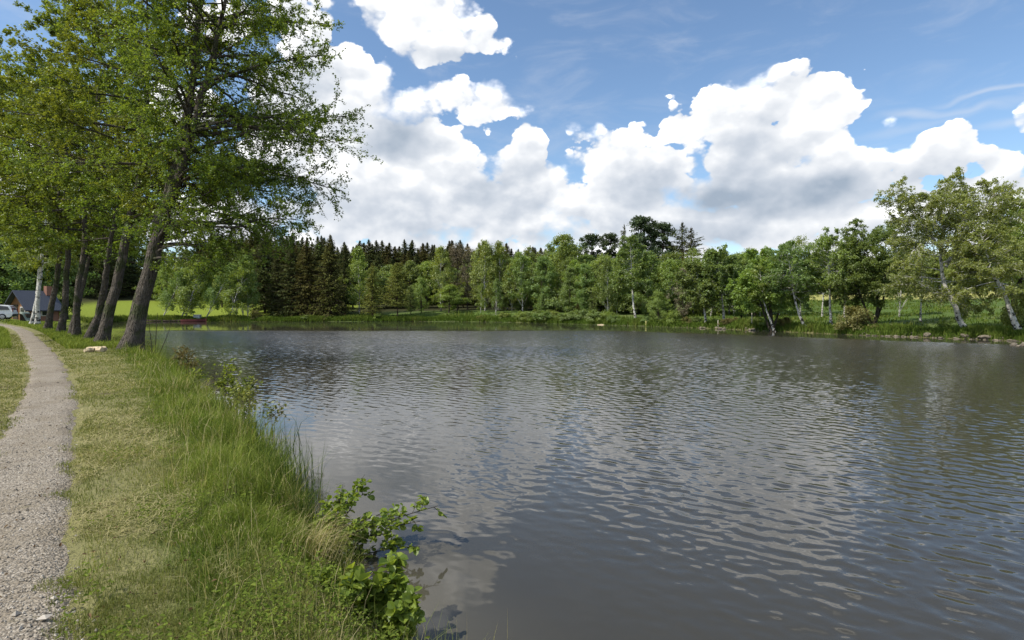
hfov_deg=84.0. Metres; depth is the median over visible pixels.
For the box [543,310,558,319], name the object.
shrub
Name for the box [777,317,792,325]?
shrub
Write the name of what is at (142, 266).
broadleaf tree
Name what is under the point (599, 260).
willow tree
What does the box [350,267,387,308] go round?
broadleaf tree
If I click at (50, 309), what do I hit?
alder tree
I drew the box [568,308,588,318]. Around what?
shrub
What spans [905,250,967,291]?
willow tree
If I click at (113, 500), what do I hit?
grass clippings
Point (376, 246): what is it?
spruce tree
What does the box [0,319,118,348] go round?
rough grass
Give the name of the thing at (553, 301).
shrub
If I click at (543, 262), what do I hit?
broadleaf tree
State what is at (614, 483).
pond water
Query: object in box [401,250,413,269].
spruce tree
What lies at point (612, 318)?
shrub
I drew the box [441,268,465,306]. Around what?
broadleaf tree
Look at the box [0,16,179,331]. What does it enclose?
alder tree
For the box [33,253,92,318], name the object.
broadleaf tree
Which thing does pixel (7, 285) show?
broadleaf tree
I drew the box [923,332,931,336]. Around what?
stone
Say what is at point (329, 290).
spruce tree
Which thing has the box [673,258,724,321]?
birch tree
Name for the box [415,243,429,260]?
spruce tree
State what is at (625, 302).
broadleaf tree
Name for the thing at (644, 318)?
shrub
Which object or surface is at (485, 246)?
birch tree
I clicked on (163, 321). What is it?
timber edging
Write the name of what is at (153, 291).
willow tree
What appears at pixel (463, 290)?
broadleaf tree
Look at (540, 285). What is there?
birch tree
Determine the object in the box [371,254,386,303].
spruce tree
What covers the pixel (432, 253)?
spruce tree
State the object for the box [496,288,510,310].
broadleaf tree
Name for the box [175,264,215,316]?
birch tree
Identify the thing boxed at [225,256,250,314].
birch tree
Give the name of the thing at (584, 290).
broadleaf tree
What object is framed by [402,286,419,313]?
broadleaf tree
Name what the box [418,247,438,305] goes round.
spruce tree
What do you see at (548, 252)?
birch tree
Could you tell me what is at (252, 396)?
alder scrub
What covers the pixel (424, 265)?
broadleaf tree
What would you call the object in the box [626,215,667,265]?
pine tree
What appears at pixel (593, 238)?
pine tree
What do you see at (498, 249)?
birch tree
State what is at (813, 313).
meadow grass
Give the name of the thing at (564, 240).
broadleaf tree
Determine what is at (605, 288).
broadleaf tree
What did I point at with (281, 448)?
rush clump
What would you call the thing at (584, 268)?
broadleaf tree
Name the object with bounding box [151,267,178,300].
broadleaf tree
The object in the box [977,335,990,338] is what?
stone
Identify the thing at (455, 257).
budding tree
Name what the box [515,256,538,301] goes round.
birch tree
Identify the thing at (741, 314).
broadleaf tree
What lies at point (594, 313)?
shrub
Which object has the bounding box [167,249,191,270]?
broadleaf tree
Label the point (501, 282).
birch tree
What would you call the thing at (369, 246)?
spruce tree
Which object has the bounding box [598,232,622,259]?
pine tree
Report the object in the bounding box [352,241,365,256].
spruce tree
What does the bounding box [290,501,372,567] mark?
dry grass clump
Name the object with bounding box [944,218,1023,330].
birch tree
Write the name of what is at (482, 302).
birch tree
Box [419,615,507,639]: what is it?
grass stalks
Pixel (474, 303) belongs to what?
broadleaf tree
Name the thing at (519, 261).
birch tree
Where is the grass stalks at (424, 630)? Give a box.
[350,600,452,639]
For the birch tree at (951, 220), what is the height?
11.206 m
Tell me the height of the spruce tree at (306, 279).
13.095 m
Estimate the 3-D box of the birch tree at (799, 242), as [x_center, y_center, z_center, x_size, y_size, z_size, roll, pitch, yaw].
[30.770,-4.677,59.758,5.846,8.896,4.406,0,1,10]
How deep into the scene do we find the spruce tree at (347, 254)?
114.55 m
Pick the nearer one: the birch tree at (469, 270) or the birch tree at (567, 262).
the birch tree at (567, 262)
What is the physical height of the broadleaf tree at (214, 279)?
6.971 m
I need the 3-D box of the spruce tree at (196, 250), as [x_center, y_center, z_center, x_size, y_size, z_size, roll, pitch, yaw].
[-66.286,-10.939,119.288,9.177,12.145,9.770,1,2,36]
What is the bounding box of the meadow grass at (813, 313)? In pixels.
[631,297,1023,327]
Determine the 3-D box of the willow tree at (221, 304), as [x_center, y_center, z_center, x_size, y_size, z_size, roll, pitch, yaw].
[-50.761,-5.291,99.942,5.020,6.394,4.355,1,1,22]
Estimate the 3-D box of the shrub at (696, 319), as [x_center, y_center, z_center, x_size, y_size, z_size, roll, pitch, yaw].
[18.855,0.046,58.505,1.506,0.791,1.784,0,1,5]
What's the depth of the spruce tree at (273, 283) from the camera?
87.51 m
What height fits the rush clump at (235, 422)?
0.663 m
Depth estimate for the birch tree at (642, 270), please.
65.29 m
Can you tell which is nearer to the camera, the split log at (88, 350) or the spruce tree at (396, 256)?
the split log at (88, 350)
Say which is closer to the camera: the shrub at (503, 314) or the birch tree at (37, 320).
the birch tree at (37, 320)
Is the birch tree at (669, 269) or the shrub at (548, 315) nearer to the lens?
the birch tree at (669, 269)
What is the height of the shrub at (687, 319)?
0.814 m
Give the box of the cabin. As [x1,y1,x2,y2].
[4,286,61,320]
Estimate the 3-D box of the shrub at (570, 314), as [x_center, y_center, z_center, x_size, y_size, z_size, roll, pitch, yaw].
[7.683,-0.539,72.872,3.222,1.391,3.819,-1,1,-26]
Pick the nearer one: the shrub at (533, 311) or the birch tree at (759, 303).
the birch tree at (759, 303)
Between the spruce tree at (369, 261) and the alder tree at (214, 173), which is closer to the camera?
the alder tree at (214, 173)
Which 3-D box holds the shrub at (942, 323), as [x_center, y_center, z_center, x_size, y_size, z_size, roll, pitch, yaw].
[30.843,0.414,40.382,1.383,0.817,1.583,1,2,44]
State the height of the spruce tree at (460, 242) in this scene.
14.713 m
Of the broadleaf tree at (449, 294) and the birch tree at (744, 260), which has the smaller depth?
the birch tree at (744, 260)
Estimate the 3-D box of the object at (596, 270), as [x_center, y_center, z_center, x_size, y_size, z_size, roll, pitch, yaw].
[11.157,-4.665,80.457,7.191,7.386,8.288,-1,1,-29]
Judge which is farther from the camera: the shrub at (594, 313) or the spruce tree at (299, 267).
the spruce tree at (299, 267)
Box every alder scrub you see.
[136,345,200,374]
[183,358,262,402]
[225,376,286,415]
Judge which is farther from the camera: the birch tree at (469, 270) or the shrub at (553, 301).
the birch tree at (469, 270)
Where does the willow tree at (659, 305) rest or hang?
on the ground at (88, 310)
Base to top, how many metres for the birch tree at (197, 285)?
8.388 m
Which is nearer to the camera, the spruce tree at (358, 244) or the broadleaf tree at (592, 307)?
the broadleaf tree at (592, 307)
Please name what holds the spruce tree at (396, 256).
on the ground at (88, 310)
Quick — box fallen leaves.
[0,362,292,639]
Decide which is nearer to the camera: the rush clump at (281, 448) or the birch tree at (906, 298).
the rush clump at (281, 448)
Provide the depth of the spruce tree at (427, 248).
131.23 m
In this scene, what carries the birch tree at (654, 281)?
on the ground at (88, 310)
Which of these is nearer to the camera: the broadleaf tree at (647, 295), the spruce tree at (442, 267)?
the broadleaf tree at (647, 295)
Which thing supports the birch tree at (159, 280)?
on the ground at (88, 310)
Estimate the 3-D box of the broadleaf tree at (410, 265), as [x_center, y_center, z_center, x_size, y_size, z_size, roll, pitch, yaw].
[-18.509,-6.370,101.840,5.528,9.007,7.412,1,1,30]
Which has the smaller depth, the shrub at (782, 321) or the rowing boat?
the shrub at (782, 321)
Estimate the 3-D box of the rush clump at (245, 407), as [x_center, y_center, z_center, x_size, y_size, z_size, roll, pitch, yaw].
[-4.970,1.436,9.422,1.541,0.698,1.578,0,1,0]
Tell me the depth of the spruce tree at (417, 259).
114.52 m
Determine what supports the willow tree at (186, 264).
on the ground at (88, 310)
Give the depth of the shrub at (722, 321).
54.52 m
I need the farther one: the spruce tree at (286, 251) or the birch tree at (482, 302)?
the spruce tree at (286, 251)
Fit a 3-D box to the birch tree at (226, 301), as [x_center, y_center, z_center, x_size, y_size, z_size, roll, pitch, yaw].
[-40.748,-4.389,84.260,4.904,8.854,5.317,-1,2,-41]
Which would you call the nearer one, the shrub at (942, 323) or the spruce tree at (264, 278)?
the shrub at (942, 323)
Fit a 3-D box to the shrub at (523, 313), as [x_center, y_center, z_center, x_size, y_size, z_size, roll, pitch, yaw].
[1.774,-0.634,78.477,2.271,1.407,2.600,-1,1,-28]
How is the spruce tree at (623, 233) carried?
on the ground at (88, 310)
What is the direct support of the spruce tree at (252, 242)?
on the ground at (88, 310)
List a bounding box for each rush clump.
[172,388,263,423]
[178,410,306,455]
[201,423,319,479]
[243,436,340,508]
[269,470,332,528]
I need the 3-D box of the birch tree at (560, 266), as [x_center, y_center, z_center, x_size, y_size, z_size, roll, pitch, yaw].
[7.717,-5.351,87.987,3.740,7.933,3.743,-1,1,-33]
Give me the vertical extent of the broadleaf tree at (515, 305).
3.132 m
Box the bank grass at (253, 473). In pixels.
[111,334,453,639]
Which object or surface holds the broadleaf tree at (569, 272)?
on the ground at (88, 310)
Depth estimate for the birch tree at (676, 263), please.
72.07 m
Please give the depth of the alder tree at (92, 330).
26.30 m
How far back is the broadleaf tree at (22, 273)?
73.25 m
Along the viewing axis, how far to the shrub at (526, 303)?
88.21 m
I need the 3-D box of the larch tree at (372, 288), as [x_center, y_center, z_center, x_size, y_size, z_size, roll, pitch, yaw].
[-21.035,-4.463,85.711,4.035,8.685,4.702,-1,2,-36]
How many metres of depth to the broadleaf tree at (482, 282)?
107.11 m
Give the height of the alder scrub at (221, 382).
1.392 m
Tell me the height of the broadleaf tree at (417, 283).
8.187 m
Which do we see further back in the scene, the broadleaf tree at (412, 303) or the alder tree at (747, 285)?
the broadleaf tree at (412, 303)
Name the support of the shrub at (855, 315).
on the ground at (88, 310)
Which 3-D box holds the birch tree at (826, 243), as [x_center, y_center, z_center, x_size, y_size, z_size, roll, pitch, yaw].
[25.567,-3.352,45.825,4.456,8.270,4.468,-1,1,-29]
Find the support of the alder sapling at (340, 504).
on the ground at (88, 310)
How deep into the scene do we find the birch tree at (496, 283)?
84.15 m
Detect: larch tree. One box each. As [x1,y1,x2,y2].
[359,262,384,314]
[374,262,416,315]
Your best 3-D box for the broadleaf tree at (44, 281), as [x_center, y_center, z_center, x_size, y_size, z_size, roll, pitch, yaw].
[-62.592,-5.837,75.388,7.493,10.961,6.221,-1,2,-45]
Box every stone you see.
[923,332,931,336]
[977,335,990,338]
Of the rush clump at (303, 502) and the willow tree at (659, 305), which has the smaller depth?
the rush clump at (303, 502)
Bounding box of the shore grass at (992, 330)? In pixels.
[69,310,1023,341]
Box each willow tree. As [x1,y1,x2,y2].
[132,271,163,298]
[158,267,186,301]
[160,261,203,298]
[212,273,229,306]
[412,276,430,312]
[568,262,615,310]
[573,253,621,311]
[630,267,661,311]
[644,290,672,321]
[680,262,715,313]
[867,259,895,286]
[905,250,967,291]
[923,254,961,292]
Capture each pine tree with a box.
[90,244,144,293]
[579,233,609,271]
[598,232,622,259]
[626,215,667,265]
[649,222,679,260]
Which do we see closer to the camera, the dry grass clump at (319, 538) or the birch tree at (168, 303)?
the dry grass clump at (319, 538)
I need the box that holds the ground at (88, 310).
[0,288,1023,639]
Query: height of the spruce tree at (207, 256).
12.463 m
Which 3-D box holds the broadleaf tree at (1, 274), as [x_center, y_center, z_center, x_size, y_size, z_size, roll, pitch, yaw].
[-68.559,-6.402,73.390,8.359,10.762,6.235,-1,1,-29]
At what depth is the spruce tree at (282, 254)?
115.21 m
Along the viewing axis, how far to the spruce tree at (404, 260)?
115.31 m
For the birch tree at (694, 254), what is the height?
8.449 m
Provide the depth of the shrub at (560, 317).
72.66 m
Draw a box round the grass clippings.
[0,357,268,639]
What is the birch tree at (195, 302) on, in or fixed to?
on the ground at (88, 310)
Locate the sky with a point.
(758, 124)
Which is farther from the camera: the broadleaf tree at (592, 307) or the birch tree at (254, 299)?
the birch tree at (254, 299)
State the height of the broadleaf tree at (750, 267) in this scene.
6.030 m
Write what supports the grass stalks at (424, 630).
on the ground at (88, 310)
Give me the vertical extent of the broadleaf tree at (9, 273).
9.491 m
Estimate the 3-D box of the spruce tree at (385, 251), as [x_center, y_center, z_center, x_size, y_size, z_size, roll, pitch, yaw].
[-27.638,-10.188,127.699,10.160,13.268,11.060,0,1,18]
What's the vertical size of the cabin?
4.100 m
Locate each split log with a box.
[83,348,93,352]
[95,348,103,351]
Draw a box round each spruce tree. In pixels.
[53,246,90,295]
[86,240,125,299]
[88,237,136,296]
[121,256,141,294]
[179,243,205,269]
[201,241,216,282]
[237,238,284,312]
[241,235,257,250]
[260,245,288,315]
[262,244,305,316]
[269,249,287,296]
[280,244,295,295]
[283,237,324,315]
[288,251,304,295]
[289,232,295,248]
[296,236,334,310]
[297,237,312,257]
[305,235,358,318]
[322,237,332,250]
[329,247,353,302]
[333,250,350,295]
[335,242,350,262]
[336,246,357,313]
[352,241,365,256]
[355,258,368,299]
[356,255,374,303]
[360,240,374,264]
[368,240,381,263]
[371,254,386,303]
[373,241,385,264]
[380,246,394,262]
[382,243,396,261]
[384,255,392,265]
[391,246,401,262]
[394,239,412,263]
[398,254,408,298]
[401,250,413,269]
[403,240,418,261]
[411,253,438,304]
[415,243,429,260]
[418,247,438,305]
[425,242,431,255]
[427,245,436,261]
[429,259,446,304]
[434,246,451,303]
[447,250,472,305]
[451,240,468,256]
[502,242,510,261]
[618,225,627,249]
[663,222,703,259]
[678,228,706,261]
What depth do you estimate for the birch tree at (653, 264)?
71.09 m
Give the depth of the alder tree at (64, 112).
22.93 m
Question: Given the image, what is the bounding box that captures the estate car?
[0,305,17,319]
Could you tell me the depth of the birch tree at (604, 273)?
73.70 m
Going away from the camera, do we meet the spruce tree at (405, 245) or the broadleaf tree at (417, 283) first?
the broadleaf tree at (417, 283)
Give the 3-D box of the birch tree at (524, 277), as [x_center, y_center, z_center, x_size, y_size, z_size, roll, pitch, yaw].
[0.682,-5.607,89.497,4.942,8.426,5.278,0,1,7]
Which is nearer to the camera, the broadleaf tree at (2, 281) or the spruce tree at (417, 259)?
the broadleaf tree at (2, 281)
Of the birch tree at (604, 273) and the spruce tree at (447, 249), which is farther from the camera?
the spruce tree at (447, 249)
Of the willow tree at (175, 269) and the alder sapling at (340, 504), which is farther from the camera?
the willow tree at (175, 269)
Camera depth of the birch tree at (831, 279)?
53.92 m
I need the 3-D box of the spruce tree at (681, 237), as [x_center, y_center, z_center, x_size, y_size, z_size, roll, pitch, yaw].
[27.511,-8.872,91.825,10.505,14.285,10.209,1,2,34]
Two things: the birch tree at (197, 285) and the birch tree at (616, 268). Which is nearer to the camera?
the birch tree at (616, 268)
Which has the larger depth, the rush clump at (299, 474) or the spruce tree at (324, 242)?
the spruce tree at (324, 242)
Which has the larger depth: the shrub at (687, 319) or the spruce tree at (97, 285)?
the spruce tree at (97, 285)
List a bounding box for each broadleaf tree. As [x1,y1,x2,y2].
[0,230,36,304]
[0,253,36,298]
[0,264,16,291]
[0,274,53,293]
[2,242,61,300]
[4,240,99,308]
[4,241,43,296]
[11,208,92,277]
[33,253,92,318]
[63,227,95,291]
[134,244,175,286]
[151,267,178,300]
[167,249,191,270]
[198,268,225,302]
[335,264,367,308]
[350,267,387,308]
[375,264,393,306]
[381,266,407,307]
[391,260,424,304]
[402,260,448,306]
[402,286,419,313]
[405,266,432,305]
[427,272,452,305]
[428,284,471,312]
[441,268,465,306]
[447,272,475,307]
[460,271,486,307]
[476,255,501,305]
[479,261,502,306]
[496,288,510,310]
[511,291,521,310]
[523,255,558,311]
[535,233,586,289]
[535,251,575,289]
[535,294,549,310]
[557,266,578,311]
[560,253,594,281]
[573,263,600,311]
[573,287,594,311]
[587,293,598,310]
[589,258,628,311]
[600,264,636,312]
[618,292,631,312]
[637,289,656,317]
[655,251,686,273]
[723,259,749,309]
[728,264,768,316]
[730,296,747,319]
[925,250,967,288]
[969,196,1023,316]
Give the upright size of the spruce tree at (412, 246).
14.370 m
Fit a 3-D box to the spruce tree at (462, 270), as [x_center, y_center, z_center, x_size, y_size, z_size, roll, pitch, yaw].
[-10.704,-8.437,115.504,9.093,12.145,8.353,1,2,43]
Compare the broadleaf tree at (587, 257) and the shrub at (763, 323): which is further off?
the broadleaf tree at (587, 257)
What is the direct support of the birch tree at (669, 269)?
on the ground at (88, 310)
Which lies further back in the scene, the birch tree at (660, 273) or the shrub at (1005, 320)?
the birch tree at (660, 273)
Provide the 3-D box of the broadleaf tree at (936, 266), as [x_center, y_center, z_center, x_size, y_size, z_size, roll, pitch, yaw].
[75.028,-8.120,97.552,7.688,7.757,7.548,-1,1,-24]
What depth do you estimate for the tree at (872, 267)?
44.24 m
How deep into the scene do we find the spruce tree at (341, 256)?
113.84 m
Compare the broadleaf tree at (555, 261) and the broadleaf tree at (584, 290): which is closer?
the broadleaf tree at (584, 290)
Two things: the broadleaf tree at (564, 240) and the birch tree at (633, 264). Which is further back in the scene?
the broadleaf tree at (564, 240)
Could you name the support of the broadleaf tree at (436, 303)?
on the ground at (88, 310)
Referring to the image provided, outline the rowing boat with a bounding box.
[180,318,205,321]
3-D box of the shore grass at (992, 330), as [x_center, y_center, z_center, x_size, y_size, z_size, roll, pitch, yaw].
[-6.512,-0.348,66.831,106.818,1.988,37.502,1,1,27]
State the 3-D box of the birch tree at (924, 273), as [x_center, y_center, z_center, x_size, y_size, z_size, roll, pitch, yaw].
[32.743,-4.228,45.840,4.369,9.141,3.292,-1,1,-25]
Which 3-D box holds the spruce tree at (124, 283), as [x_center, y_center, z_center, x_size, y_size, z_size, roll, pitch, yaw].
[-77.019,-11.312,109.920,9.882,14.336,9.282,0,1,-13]
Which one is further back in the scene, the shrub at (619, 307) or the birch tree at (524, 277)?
the birch tree at (524, 277)
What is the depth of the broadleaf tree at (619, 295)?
75.88 m
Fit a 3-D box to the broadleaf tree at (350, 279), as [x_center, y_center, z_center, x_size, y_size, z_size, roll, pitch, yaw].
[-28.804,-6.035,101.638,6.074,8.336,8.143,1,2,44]
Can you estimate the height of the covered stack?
1.126 m
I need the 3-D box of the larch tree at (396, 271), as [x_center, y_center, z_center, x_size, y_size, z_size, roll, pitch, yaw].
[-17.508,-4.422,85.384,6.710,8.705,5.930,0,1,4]
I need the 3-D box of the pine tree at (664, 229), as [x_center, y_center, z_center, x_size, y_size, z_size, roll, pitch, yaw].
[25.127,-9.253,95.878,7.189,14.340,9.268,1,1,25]
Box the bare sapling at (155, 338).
[147,313,170,355]
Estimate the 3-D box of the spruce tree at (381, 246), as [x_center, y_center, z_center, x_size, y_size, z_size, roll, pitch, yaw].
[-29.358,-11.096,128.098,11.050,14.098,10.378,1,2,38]
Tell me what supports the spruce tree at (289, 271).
on the ground at (88, 310)
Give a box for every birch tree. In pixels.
[0,179,64,323]
[2,209,64,323]
[154,265,168,296]
[156,269,192,313]
[174,258,213,315]
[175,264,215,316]
[190,261,207,298]
[201,262,239,316]
[219,261,256,315]
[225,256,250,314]
[230,250,250,314]
[237,252,261,314]
[344,246,378,313]
[422,246,460,310]
[460,251,479,300]
[469,240,498,310]
[476,283,487,309]
[485,240,511,309]
[487,263,506,309]
[491,278,504,309]
[497,266,514,308]
[499,251,537,310]
[500,263,521,310]
[502,259,528,308]
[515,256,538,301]
[516,245,536,299]
[526,261,542,309]
[527,264,556,302]
[533,246,555,279]
[544,265,559,309]
[554,260,566,290]
[556,255,580,295]
[560,260,581,306]
[593,257,617,310]
[605,256,631,313]
[609,235,652,317]
[622,256,646,311]
[625,250,666,302]
[635,268,661,304]
[652,263,670,304]
[657,258,683,310]
[661,258,686,312]
[662,266,676,309]
[670,248,701,313]
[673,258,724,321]
[692,244,744,319]
[697,246,721,315]
[716,254,743,313]
[741,246,760,266]
[744,265,781,331]
[749,260,765,315]
[761,240,822,325]
[787,234,831,313]
[795,227,858,323]
[807,246,845,316]
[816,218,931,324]
[824,236,861,317]
[868,166,1023,326]
[887,248,917,316]
[888,214,944,321]
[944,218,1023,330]
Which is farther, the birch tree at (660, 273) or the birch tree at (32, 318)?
the birch tree at (660, 273)
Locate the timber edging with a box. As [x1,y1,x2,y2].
[146,320,180,321]
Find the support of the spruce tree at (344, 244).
on the ground at (88, 310)
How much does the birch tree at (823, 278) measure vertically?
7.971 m
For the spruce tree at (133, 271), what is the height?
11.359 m
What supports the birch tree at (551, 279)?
on the ground at (88, 310)
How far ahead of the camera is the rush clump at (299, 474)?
6.00 m
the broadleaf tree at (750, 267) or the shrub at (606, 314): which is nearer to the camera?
the broadleaf tree at (750, 267)
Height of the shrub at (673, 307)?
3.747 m
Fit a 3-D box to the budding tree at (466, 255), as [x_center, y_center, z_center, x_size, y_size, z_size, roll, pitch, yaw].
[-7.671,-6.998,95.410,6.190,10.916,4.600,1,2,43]
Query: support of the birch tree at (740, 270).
on the ground at (88, 310)
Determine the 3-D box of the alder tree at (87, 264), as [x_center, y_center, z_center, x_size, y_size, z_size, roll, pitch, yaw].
[-24.006,-3.720,32.437,5.574,9.530,4.391,0,1,0]
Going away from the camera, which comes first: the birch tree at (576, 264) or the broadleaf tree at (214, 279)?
the birch tree at (576, 264)
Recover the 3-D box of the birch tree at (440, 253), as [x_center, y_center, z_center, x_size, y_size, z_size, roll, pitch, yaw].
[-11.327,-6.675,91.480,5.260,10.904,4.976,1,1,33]
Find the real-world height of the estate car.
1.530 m
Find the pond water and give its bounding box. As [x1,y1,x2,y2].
[66,321,1023,639]
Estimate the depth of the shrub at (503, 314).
81.44 m
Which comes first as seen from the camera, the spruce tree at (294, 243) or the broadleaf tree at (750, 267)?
the broadleaf tree at (750, 267)
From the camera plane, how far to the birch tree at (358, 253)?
90.03 m
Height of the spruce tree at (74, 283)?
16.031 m
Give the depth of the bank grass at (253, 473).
5.04 m
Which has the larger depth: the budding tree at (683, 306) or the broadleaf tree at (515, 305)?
the broadleaf tree at (515, 305)
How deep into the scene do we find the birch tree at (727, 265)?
55.14 m
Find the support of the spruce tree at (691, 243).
on the ground at (88, 310)
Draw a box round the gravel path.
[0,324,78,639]
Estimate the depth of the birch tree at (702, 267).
65.96 m
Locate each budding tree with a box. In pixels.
[442,242,471,309]
[453,247,478,309]
[666,267,693,318]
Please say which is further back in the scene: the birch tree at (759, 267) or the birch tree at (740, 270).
the birch tree at (740, 270)
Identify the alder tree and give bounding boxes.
[0,0,217,335]
[0,0,279,341]
[0,0,383,349]
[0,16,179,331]
[0,60,178,328]
[33,154,164,338]
[38,172,147,332]
[724,246,821,330]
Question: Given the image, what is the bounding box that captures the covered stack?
[17,312,31,320]
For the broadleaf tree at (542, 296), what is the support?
on the ground at (88, 310)
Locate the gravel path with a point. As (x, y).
(48, 364)
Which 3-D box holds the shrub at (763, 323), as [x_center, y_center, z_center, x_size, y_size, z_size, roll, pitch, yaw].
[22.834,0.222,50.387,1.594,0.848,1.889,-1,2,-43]
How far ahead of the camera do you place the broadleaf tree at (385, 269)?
105.31 m
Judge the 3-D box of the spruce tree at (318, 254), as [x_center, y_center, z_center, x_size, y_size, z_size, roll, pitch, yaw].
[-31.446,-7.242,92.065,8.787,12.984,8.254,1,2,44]
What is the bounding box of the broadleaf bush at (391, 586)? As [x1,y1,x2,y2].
[305,550,425,639]
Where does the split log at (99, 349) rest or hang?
on the ground at (88, 310)
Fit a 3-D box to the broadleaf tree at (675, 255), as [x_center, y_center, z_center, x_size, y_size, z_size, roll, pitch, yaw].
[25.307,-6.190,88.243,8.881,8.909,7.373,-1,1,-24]
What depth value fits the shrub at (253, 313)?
83.58 m
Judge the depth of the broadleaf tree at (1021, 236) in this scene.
42.44 m
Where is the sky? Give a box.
[0,0,1023,270]
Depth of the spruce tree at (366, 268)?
114.30 m
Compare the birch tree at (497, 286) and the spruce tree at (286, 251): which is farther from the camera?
the spruce tree at (286, 251)
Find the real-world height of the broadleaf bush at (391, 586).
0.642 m
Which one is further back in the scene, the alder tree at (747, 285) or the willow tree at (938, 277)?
the willow tree at (938, 277)
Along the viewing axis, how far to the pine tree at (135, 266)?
113.38 m
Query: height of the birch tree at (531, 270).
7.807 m
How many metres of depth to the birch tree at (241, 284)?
85.55 m
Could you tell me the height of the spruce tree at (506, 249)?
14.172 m
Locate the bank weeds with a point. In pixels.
(291, 597)
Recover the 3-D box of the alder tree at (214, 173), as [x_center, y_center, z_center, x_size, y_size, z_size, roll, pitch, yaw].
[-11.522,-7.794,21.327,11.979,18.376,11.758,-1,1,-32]
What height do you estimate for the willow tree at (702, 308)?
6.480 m
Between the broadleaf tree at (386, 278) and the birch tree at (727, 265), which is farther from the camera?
the broadleaf tree at (386, 278)
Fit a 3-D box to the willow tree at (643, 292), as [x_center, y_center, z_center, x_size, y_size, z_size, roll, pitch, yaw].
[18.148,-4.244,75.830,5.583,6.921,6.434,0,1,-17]
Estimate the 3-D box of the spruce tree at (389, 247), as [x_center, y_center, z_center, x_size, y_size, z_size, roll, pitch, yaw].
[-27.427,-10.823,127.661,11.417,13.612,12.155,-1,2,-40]
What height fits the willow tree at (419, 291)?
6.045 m
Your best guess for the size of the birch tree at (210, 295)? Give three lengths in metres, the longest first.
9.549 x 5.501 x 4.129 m
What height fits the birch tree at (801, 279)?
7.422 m
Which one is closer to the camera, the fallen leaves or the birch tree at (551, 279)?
the fallen leaves
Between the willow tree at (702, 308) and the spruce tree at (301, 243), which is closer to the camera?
the willow tree at (702, 308)
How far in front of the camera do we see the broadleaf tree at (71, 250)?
104.19 m
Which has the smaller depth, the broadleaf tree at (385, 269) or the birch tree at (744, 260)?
the birch tree at (744, 260)
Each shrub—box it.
[249,310,263,318]
[498,312,514,318]
[515,310,527,318]
[519,299,536,309]
[520,309,543,319]
[527,311,555,320]
[530,286,572,311]
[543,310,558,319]
[553,312,571,320]
[554,300,580,311]
[561,311,581,319]
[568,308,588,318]
[585,309,617,320]
[596,311,618,320]
[606,314,620,321]
[607,292,655,313]
[640,315,650,321]
[641,287,721,315]
[664,310,681,322]
[681,317,691,323]
[691,317,700,321]
[717,318,731,324]
[758,319,778,325]
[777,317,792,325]
[833,305,879,329]
[936,320,958,327]
[997,298,1023,327]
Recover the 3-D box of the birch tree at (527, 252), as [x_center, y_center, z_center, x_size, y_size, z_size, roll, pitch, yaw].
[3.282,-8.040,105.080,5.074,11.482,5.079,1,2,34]
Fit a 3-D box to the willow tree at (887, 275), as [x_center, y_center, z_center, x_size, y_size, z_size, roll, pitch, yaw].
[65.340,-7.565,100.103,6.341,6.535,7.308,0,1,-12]
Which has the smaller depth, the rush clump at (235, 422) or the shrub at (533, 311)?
the rush clump at (235, 422)
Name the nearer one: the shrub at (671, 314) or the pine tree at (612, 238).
the shrub at (671, 314)
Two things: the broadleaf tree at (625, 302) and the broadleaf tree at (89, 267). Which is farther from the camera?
the broadleaf tree at (89, 267)
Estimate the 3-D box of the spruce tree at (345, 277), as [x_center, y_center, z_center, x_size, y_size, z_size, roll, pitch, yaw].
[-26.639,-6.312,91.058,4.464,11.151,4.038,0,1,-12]
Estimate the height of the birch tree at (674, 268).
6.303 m
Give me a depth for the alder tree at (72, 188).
27.92 m
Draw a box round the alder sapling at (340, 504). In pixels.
[307,476,446,558]
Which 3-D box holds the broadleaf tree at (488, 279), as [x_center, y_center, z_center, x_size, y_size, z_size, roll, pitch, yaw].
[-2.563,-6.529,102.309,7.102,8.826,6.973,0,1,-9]
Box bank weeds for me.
[55,350,429,639]
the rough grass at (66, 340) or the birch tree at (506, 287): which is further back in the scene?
the birch tree at (506, 287)
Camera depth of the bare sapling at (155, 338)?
20.01 m
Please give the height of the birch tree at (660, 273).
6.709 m
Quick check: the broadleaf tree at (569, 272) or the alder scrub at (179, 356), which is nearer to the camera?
the alder scrub at (179, 356)
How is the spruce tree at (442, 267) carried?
on the ground at (88, 310)

